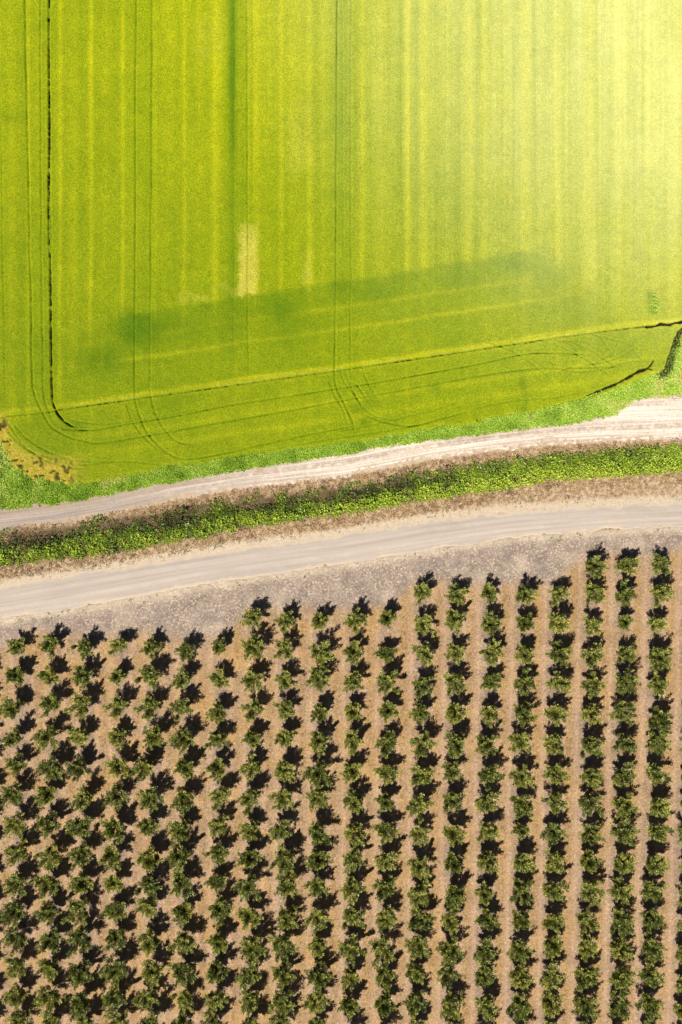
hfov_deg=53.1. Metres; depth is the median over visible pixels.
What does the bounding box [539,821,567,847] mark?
orchard tree
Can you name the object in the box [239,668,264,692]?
orchard tree
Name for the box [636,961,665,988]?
orchard tree
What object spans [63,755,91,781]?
orchard tree
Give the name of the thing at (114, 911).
orchard tree
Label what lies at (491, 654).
orchard tree
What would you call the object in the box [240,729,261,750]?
orchard tree
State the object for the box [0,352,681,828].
ground
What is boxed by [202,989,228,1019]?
orchard tree
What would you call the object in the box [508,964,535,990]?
orchard tree
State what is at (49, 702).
orchard tree
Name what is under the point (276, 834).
orchard tree
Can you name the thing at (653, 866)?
orchard tree
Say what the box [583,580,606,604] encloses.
orchard tree
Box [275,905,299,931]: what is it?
orchard tree
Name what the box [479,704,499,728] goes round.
orchard tree
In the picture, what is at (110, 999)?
orchard tree
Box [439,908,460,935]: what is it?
orchard tree
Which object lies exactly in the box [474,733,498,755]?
orchard tree
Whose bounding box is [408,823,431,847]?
orchard tree
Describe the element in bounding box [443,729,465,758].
orchard tree
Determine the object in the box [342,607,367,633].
orchard tree
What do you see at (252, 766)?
orchard tree
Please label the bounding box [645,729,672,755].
orchard tree
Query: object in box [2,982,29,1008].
orchard tree
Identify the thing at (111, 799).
orchard tree
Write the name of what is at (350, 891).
orchard tree
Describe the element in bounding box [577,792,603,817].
orchard tree
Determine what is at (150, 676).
orchard tree
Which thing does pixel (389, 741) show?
orchard tree
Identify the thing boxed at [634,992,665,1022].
orchard tree
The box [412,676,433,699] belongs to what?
orchard tree
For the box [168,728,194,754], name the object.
orchard tree
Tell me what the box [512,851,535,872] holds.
orchard tree
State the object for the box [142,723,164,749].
orchard tree
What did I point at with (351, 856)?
orchard tree
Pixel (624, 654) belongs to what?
orchard tree
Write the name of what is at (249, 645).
orchard tree
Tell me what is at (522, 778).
orchard tree
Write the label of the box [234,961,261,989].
orchard tree
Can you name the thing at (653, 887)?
orchard tree
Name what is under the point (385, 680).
orchard tree
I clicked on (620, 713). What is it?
orchard tree
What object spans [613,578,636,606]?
orchard tree
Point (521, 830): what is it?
orchard tree
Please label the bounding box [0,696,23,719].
orchard tree
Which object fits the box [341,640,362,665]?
orchard tree
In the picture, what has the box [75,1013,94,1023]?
orchard tree
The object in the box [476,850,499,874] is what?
orchard tree
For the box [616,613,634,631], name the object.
orchard tree
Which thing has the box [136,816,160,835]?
orchard tree
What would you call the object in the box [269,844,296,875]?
orchard tree
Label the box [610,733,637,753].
orchard tree
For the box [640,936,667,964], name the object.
orchard tree
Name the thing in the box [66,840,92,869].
orchard tree
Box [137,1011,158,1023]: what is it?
orchard tree
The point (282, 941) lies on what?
orchard tree
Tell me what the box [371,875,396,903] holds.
orchard tree
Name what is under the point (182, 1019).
orchard tree
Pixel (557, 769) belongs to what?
orchard tree
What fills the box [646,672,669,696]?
orchard tree
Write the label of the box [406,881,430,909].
orchard tree
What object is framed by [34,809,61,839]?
orchard tree
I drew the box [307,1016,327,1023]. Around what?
orchard tree
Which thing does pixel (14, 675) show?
orchard tree
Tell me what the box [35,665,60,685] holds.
orchard tree
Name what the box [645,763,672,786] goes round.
orchard tree
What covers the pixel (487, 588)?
orchard tree
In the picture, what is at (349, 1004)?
orchard tree
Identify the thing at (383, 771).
orchard tree
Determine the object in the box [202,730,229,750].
orchard tree
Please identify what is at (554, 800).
orchard tree
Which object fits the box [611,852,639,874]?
orchard tree
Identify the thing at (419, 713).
orchard tree
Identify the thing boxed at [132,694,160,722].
orchard tree
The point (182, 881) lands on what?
orchard tree
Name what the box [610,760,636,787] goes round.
orchard tree
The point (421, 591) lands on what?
orchard tree
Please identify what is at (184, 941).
orchard tree
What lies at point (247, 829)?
orchard tree
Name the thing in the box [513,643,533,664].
orchard tree
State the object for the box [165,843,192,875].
orchard tree
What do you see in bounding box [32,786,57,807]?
orchard tree
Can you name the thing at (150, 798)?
orchard tree
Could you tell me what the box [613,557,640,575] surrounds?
orchard tree
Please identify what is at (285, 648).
orchard tree
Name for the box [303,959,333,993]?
orchard tree
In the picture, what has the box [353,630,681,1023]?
orchard foliage
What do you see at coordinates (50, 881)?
orchard tree
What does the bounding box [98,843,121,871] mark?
orchard tree
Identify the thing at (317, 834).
orchard tree
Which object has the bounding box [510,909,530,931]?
orchard tree
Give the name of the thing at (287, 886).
orchard tree
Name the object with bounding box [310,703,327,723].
orchard tree
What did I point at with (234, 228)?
crop field
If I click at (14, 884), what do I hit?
orchard tree
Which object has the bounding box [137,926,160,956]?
orchard tree
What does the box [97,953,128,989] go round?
orchard tree
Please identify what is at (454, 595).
orchard tree
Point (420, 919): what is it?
orchard tree
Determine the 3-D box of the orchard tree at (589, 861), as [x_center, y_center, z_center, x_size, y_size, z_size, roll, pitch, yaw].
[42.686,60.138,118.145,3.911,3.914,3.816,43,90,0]
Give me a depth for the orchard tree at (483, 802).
117.08 m
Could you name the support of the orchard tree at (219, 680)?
on the orchard ground at (202, 616)
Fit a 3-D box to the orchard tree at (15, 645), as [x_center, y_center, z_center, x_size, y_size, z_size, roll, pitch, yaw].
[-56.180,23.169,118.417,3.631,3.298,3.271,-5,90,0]
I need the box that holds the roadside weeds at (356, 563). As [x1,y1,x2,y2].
[13,493,681,624]
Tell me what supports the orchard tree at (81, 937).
on the orchard ground at (202, 616)
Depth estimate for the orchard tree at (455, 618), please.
117.19 m
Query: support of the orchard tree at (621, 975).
on the orchard ground at (202, 616)
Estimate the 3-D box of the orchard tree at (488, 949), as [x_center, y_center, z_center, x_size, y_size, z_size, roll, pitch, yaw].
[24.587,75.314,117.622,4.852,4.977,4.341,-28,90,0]
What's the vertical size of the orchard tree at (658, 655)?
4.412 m
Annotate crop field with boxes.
[0,0,681,485]
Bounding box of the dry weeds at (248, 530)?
[0,436,681,578]
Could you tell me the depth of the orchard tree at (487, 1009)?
117.13 m
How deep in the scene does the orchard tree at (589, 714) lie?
117.20 m
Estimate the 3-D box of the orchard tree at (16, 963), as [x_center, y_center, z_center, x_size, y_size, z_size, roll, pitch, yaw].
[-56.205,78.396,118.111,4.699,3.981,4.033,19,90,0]
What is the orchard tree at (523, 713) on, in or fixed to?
on the orchard ground at (202, 616)
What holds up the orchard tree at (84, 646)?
on the orchard ground at (202, 616)
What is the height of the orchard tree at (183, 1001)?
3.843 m
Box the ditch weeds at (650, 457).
[0,441,681,566]
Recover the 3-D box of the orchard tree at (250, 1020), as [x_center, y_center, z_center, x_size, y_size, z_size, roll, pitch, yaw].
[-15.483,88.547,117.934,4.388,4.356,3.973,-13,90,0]
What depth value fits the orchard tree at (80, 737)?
117.60 m
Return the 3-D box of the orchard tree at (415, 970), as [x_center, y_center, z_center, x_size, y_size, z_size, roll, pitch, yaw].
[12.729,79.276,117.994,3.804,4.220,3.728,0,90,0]
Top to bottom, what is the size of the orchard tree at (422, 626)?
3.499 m
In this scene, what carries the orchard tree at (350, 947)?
on the orchard ground at (202, 616)
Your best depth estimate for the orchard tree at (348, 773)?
117.50 m
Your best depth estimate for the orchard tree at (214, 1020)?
117.52 m
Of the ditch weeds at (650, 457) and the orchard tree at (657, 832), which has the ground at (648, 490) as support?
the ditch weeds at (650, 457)
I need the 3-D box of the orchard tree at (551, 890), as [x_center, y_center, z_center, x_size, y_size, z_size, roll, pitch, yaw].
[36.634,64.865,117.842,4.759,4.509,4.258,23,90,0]
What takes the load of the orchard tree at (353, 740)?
on the orchard ground at (202, 616)
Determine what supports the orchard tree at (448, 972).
on the orchard ground at (202, 616)
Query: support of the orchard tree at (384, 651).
on the orchard ground at (202, 616)
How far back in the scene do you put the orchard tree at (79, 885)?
117.51 m
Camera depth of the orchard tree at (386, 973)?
117.36 m
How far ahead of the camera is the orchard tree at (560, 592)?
117.50 m
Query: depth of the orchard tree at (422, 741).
117.12 m
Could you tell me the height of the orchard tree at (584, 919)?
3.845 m
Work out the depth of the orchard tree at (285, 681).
117.48 m
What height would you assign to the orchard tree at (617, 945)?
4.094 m
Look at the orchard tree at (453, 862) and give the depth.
117.28 m
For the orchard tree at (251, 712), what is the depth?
117.52 m
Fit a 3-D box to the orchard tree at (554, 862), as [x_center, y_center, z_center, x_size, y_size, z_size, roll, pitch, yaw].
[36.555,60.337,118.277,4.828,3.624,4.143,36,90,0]
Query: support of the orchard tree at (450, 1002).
on the orchard ground at (202, 616)
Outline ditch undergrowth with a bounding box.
[656,330,681,380]
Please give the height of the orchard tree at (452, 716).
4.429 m
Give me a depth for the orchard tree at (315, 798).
117.16 m
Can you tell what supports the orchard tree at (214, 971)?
on the orchard ground at (202, 616)
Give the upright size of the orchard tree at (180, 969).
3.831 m
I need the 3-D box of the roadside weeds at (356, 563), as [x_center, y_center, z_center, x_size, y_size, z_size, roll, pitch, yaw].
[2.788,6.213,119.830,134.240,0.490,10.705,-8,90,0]
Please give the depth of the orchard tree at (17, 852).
117.04 m
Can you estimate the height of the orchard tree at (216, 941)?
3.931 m
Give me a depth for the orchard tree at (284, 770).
117.32 m
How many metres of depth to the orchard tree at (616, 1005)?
117.13 m
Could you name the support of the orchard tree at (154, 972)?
on the orchard ground at (202, 616)
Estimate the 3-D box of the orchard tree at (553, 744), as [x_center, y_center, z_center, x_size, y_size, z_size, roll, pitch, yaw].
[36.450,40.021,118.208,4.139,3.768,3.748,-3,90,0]
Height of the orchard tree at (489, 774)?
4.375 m
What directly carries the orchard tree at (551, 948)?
on the orchard ground at (202, 616)
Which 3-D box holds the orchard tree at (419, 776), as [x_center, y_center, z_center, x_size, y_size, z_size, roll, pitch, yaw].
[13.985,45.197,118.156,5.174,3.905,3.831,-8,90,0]
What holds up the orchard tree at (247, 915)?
on the orchard ground at (202, 616)
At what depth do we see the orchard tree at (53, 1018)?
117.63 m
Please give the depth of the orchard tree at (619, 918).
116.89 m
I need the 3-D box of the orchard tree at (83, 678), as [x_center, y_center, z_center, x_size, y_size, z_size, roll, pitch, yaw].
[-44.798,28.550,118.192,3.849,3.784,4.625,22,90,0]
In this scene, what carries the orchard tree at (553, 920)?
on the orchard ground at (202, 616)
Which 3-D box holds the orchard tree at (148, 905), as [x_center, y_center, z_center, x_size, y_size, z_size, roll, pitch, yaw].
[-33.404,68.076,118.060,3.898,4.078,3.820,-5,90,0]
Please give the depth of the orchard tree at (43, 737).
117.27 m
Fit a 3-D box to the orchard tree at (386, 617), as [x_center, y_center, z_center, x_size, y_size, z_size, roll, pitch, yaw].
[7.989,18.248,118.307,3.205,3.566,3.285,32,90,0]
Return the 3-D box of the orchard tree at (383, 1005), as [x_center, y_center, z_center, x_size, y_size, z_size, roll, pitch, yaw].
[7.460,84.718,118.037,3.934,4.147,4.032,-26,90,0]
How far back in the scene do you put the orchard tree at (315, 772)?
116.71 m
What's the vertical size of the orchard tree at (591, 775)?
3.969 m
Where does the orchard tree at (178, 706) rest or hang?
on the orchard ground at (202, 616)
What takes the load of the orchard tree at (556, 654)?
on the orchard ground at (202, 616)
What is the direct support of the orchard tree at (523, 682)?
on the orchard ground at (202, 616)
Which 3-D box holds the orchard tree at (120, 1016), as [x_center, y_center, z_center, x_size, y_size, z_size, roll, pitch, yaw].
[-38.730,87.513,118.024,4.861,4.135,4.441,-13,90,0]
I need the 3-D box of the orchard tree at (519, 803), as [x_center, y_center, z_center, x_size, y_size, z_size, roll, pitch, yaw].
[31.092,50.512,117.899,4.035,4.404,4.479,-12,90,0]
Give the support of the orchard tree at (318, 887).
on the orchard ground at (202, 616)
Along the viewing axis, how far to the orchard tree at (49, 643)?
117.64 m
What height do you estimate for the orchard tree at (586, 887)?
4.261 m
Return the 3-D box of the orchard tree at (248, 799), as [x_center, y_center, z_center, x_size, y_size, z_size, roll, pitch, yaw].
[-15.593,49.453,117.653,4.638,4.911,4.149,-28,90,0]
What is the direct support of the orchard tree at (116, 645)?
on the orchard ground at (202, 616)
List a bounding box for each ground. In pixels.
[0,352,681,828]
[0,526,681,1023]
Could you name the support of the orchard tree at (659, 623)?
on the orchard ground at (202, 616)
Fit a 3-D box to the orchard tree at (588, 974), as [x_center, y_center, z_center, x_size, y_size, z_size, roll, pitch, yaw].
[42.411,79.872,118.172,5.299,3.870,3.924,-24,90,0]
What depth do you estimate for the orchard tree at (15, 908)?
117.19 m
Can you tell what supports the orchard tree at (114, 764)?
on the orchard ground at (202, 616)
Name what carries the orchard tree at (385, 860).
on the orchard ground at (202, 616)
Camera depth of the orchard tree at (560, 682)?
117.19 m
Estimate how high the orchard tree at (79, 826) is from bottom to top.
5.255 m
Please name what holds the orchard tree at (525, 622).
on the orchard ground at (202, 616)
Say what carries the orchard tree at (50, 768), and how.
on the orchard ground at (202, 616)
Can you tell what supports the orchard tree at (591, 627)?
on the orchard ground at (202, 616)
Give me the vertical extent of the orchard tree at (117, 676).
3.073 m
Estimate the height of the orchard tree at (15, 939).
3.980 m
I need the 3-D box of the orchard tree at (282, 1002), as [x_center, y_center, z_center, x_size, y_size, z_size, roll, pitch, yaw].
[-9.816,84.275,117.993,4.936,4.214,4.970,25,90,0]
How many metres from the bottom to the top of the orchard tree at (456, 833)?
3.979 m
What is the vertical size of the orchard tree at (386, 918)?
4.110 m
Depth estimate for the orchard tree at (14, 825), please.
117.04 m
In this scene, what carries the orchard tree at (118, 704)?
on the orchard ground at (202, 616)
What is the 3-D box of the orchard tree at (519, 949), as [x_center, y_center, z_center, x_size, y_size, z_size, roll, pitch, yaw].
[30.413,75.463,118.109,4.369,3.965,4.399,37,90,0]
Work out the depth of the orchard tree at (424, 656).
117.03 m
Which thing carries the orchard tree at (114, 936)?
on the orchard ground at (202, 616)
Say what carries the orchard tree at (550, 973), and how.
on the orchard ground at (202, 616)
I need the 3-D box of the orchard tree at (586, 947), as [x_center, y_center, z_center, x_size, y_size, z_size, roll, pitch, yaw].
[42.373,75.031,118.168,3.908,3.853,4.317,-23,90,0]
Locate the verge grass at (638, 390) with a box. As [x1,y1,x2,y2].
[0,341,681,511]
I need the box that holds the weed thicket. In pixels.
[649,294,658,314]
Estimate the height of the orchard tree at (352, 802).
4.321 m
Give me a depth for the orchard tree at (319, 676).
117.27 m
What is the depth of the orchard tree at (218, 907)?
117.08 m
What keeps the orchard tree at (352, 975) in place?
on the orchard ground at (202, 616)
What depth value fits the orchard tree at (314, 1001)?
116.92 m
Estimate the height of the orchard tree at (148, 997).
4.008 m
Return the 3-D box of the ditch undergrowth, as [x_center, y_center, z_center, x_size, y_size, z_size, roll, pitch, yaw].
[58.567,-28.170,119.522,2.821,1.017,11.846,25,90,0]
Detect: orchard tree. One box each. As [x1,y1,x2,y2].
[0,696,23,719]
[0,781,23,807]
[0,900,26,929]
[0,926,27,957]
[1,724,23,747]
[2,811,27,838]
[2,871,29,899]
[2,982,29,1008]
[3,752,27,776]
[3,838,28,866]
[3,955,26,979]
[4,637,24,654]
[4,667,24,686]
[6,1008,32,1023]
[30,725,59,751]
[30,874,61,898]
[31,899,61,927]
[31,985,61,1019]
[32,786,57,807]
[33,841,61,872]
[34,754,65,780]
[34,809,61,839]
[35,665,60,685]
[35,928,62,953]
[35,958,59,980]
[38,633,59,659]
[39,692,60,717]
[39,1010,60,1023]
[60,897,88,926]
[62,692,91,719]
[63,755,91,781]
[63,991,92,1022]
[64,924,92,958]
[65,727,88,746]
[65,815,95,837]
[65,957,93,989]
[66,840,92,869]
[66,872,94,894]
[69,783,94,811]
[70,638,93,661]
[70,665,93,692]
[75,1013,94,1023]
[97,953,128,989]
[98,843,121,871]
[99,815,124,844]
[100,901,126,924]
[101,694,128,720]
[101,928,126,951]
[101,984,127,1018]
[102,782,129,811]
[103,754,128,778]
[103,874,123,894]
[103,1010,128,1023]
[107,638,128,655]
[107,727,126,749]
[108,668,126,686]
[128,757,153,780]
[131,988,159,1012]
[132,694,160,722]
[133,663,162,690]
[134,875,162,901]
[135,845,164,872]
[135,897,157,917]
[136,785,164,813]
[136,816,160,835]
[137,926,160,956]
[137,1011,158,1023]
[139,635,162,659]
[140,959,164,989]
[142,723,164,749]
[165,816,190,842]
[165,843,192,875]
[165,931,196,954]
[167,697,193,721]
[167,962,197,987]
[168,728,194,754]
[168,785,194,816]
[169,870,193,899]
[170,664,193,689]
[170,989,194,1015]
[170,1011,194,1023]
[171,901,192,928]
[172,757,194,781]
[174,640,196,662]
[199,1013,223,1023]
[201,841,230,865]
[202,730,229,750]
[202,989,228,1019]
[203,874,226,893]
[204,701,227,724]
[204,931,228,955]
[205,757,225,782]
[206,667,230,688]
[206,958,231,984]
[207,814,229,837]
[207,896,233,929]
[208,785,231,812]
[210,637,226,655]
[232,874,260,901]
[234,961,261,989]
[235,906,263,929]
[236,788,261,817]
[236,847,261,868]
[237,607,261,627]
[237,819,257,842]
[238,933,267,966]
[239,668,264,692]
[239,753,260,780]
[239,985,259,1017]
[240,697,265,722]
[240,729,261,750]
[241,633,266,661]
[241,1016,259,1023]
[267,933,297,962]
[267,989,295,1018]
[268,819,292,841]
[268,1014,290,1023]
[269,788,293,810]
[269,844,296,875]
[271,960,295,989]
[272,699,295,719]
[272,760,295,782]
[273,637,294,660]
[273,873,299,901]
[274,610,297,634]
[274,670,297,690]
[274,729,295,748]
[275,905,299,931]
[301,760,332,789]
[302,991,330,1013]
[303,876,327,897]
[303,907,332,933]
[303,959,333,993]
[304,848,330,870]
[305,665,330,692]
[305,784,330,811]
[306,933,327,958]
[307,640,334,667]
[307,820,331,846]
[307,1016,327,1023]
[308,730,330,758]
[310,612,329,629]
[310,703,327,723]
[336,995,358,1018]
[337,933,367,966]
[339,763,362,784]
[339,876,366,906]
[340,967,360,991]
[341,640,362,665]
[341,906,365,930]
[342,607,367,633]
[342,670,364,693]
[342,701,362,721]
[342,788,363,814]
[342,847,366,873]
[343,728,364,755]
[343,822,365,847]
[368,933,395,967]
[371,822,399,844]
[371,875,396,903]
[372,764,400,785]
[372,851,401,870]
[373,645,395,663]
[373,730,397,758]
[373,792,394,811]
[373,991,397,1017]
[374,964,396,992]
[375,904,396,932]
[376,669,400,695]
[376,700,398,723]
[377,609,397,629]
[402,990,428,1018]
[403,934,429,960]
[404,962,425,984]
[405,792,434,823]
[406,855,432,882]
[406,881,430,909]
[407,700,430,724]
[407,729,437,758]
[407,906,436,931]
[408,764,436,786]
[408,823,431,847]
[410,641,434,667]
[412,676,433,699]
[413,581,432,605]
[413,613,434,637]
[435,935,464,966]
[435,962,461,989]
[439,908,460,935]
[440,989,466,1020]
[441,670,467,695]
[441,760,462,782]
[441,824,468,847]
[442,791,465,813]
[443,609,466,636]
[443,643,467,665]
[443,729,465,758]
[443,850,465,873]
[444,582,467,605]
[444,702,468,724]
[444,884,467,914]
[472,935,498,965]
[473,792,501,813]
[473,880,494,905]
[473,964,497,987]
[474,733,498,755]
[474,821,500,842]
[474,907,501,931]
[474,994,497,1022]
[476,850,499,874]
[477,764,505,791]
[478,639,502,666]
[479,673,502,691]
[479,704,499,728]
[480,582,497,602]
[480,610,502,636]
[505,991,531,1023]
[506,939,533,965]
[507,731,531,753]
[508,764,536,788]
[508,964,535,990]
[509,878,532,905]
[510,794,533,819]
[510,822,529,840]
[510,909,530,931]
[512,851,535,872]
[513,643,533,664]
[513,667,535,695]
[513,701,537,727]
[515,583,539,605]
[515,612,534,632]
[538,960,564,991]
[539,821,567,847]
[540,733,562,755]
[540,762,570,785]
[540,791,567,814]
[540,880,571,901]
[540,990,563,1017]
[541,911,565,934]
[542,935,562,961]
[543,671,571,693]
[543,704,570,726]
[544,847,566,873]
[545,640,572,667]
[546,612,572,633]
[548,585,570,606]
[571,994,600,1022]
[572,964,600,992]
[574,907,599,936]
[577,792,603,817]
[577,933,597,962]
[578,643,603,669]
[578,767,603,790]
[578,823,605,845]
[579,671,605,698]
[579,703,603,724]
[579,848,602,873]
[579,879,605,905]
[580,734,606,757]
[582,613,602,635]
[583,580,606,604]
[584,555,608,578]
[607,877,633,905]
[608,818,640,846]
[608,937,635,962]
[608,965,635,1001]
[608,990,632,1021]
[609,700,637,726]
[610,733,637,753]
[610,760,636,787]
[610,907,635,937]
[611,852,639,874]
[612,791,638,817]
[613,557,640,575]
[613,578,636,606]
[614,667,641,694]
[615,645,636,664]
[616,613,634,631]
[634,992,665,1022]
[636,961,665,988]
[639,879,670,903]
[639,906,664,936]
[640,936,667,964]
[644,853,670,875]
[645,614,668,633]
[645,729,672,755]
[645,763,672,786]
[645,822,676,842]
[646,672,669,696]
[647,647,673,672]
[647,705,673,735]
[649,583,675,607]
[649,796,672,817]
[651,552,671,575]
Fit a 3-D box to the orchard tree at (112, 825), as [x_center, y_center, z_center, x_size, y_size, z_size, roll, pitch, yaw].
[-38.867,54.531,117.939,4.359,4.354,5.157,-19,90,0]
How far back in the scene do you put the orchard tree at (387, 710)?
117.52 m
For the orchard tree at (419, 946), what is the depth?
117.36 m
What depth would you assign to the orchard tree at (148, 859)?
116.97 m
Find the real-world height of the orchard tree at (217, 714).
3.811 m
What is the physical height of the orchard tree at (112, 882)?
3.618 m
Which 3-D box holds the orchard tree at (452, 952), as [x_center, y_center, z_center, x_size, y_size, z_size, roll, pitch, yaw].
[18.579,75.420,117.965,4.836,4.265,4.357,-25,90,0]
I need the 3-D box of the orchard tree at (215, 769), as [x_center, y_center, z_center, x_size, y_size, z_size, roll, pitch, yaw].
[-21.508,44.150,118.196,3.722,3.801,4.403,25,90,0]
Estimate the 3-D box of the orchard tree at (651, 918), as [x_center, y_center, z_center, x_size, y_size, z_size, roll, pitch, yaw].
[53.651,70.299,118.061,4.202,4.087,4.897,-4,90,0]
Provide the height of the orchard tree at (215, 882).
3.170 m
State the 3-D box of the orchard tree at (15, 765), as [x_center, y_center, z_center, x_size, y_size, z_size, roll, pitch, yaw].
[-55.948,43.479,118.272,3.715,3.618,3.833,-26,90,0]
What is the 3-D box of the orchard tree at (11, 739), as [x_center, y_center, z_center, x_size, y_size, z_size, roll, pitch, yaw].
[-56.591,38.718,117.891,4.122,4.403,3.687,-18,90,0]
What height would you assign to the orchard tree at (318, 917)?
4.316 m
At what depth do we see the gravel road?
119.92 m
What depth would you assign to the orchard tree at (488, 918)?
117.59 m
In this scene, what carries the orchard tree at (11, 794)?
on the orchard ground at (202, 616)
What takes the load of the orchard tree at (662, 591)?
on the orchard ground at (202, 616)
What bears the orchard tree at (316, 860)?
on the orchard ground at (202, 616)
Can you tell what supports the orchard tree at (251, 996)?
on the orchard ground at (202, 616)
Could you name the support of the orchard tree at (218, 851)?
on the orchard ground at (202, 616)
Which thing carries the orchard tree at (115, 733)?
on the orchard ground at (202, 616)
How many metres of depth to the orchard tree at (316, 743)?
117.27 m
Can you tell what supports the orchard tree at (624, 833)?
on the orchard ground at (202, 616)
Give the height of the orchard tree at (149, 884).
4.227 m
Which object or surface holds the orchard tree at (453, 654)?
on the orchard ground at (202, 616)
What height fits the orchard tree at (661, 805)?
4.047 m
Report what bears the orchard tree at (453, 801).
on the orchard ground at (202, 616)
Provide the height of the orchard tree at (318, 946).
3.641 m
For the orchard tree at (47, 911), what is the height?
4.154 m
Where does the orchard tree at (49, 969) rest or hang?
on the orchard ground at (202, 616)
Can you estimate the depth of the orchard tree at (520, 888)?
116.84 m
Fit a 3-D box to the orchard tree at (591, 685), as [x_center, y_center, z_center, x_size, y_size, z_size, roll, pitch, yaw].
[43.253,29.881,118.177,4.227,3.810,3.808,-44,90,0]
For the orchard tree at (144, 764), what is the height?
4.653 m
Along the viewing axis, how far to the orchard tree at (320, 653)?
117.15 m
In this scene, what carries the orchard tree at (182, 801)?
on the orchard ground at (202, 616)
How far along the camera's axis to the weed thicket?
119.18 m
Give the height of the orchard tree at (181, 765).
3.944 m
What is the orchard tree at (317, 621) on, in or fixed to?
on the orchard ground at (202, 616)
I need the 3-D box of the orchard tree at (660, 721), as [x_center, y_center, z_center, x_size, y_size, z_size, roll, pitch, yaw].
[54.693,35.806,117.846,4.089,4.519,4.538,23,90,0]
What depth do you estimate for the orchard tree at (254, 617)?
117.44 m
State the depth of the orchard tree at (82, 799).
117.11 m
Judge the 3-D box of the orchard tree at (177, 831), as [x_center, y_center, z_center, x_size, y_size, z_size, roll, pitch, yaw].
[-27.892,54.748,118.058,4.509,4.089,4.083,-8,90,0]
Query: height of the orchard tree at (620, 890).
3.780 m
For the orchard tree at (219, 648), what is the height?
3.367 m
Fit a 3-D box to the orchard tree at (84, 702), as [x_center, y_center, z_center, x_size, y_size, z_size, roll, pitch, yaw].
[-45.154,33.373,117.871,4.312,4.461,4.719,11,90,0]
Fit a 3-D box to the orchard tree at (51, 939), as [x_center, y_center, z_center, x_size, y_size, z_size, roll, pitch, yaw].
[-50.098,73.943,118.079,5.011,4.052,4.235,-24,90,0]
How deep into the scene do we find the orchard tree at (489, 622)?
117.24 m
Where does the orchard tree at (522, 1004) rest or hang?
on the orchard ground at (202, 616)
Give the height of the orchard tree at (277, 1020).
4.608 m
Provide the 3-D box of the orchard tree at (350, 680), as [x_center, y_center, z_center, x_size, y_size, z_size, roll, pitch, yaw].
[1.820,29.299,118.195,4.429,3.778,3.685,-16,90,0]
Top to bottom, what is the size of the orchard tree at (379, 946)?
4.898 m
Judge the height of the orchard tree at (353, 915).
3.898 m
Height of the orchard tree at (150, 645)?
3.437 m
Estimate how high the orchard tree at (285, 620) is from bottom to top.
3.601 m
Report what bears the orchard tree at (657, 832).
on the orchard ground at (202, 616)
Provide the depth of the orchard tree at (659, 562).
117.84 m
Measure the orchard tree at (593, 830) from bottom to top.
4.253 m
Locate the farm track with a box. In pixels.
[0,395,681,531]
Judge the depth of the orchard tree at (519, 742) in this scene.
117.27 m
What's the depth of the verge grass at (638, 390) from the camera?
119.84 m
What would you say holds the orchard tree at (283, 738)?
on the orchard ground at (202, 616)
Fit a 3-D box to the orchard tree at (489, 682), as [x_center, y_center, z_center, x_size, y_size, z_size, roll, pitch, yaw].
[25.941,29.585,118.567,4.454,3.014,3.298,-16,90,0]
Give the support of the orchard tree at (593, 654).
on the orchard ground at (202, 616)
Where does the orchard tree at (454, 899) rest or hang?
on the orchard ground at (202, 616)
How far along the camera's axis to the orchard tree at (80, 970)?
117.27 m
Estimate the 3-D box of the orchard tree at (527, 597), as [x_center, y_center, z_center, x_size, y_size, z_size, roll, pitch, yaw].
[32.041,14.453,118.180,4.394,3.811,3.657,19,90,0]
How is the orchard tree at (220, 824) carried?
on the orchard ground at (202, 616)
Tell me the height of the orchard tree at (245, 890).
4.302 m
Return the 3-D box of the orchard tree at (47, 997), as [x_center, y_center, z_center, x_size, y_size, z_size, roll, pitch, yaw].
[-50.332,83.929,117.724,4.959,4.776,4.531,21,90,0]
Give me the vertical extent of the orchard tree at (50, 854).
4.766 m
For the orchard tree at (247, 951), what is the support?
on the orchard ground at (202, 616)
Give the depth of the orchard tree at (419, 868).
117.20 m
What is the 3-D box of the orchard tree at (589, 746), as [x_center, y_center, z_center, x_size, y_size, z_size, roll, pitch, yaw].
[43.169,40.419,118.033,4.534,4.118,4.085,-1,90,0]
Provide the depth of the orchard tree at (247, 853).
117.29 m
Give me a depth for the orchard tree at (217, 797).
117.25 m
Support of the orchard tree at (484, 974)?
on the orchard ground at (202, 616)
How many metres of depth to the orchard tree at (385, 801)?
117.49 m
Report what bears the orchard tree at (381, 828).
on the orchard ground at (202, 616)
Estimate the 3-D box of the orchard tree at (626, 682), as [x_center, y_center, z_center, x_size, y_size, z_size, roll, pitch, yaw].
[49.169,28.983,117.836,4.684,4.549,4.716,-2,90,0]
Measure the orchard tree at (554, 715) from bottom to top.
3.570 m
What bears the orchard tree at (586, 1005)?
on the orchard ground at (202, 616)
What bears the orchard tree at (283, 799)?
on the orchard ground at (202, 616)
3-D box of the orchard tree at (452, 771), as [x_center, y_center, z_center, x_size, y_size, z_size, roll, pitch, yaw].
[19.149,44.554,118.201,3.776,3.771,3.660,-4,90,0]
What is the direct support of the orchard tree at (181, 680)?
on the orchard ground at (202, 616)
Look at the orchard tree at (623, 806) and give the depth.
117.12 m
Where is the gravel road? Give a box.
[0,500,681,618]
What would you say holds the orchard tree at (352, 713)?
on the orchard ground at (202, 616)
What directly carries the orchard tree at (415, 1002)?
on the orchard ground at (202, 616)
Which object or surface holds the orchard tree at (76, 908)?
on the orchard ground at (202, 616)
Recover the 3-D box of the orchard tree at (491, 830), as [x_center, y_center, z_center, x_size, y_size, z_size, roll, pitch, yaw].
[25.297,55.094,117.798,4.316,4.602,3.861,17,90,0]

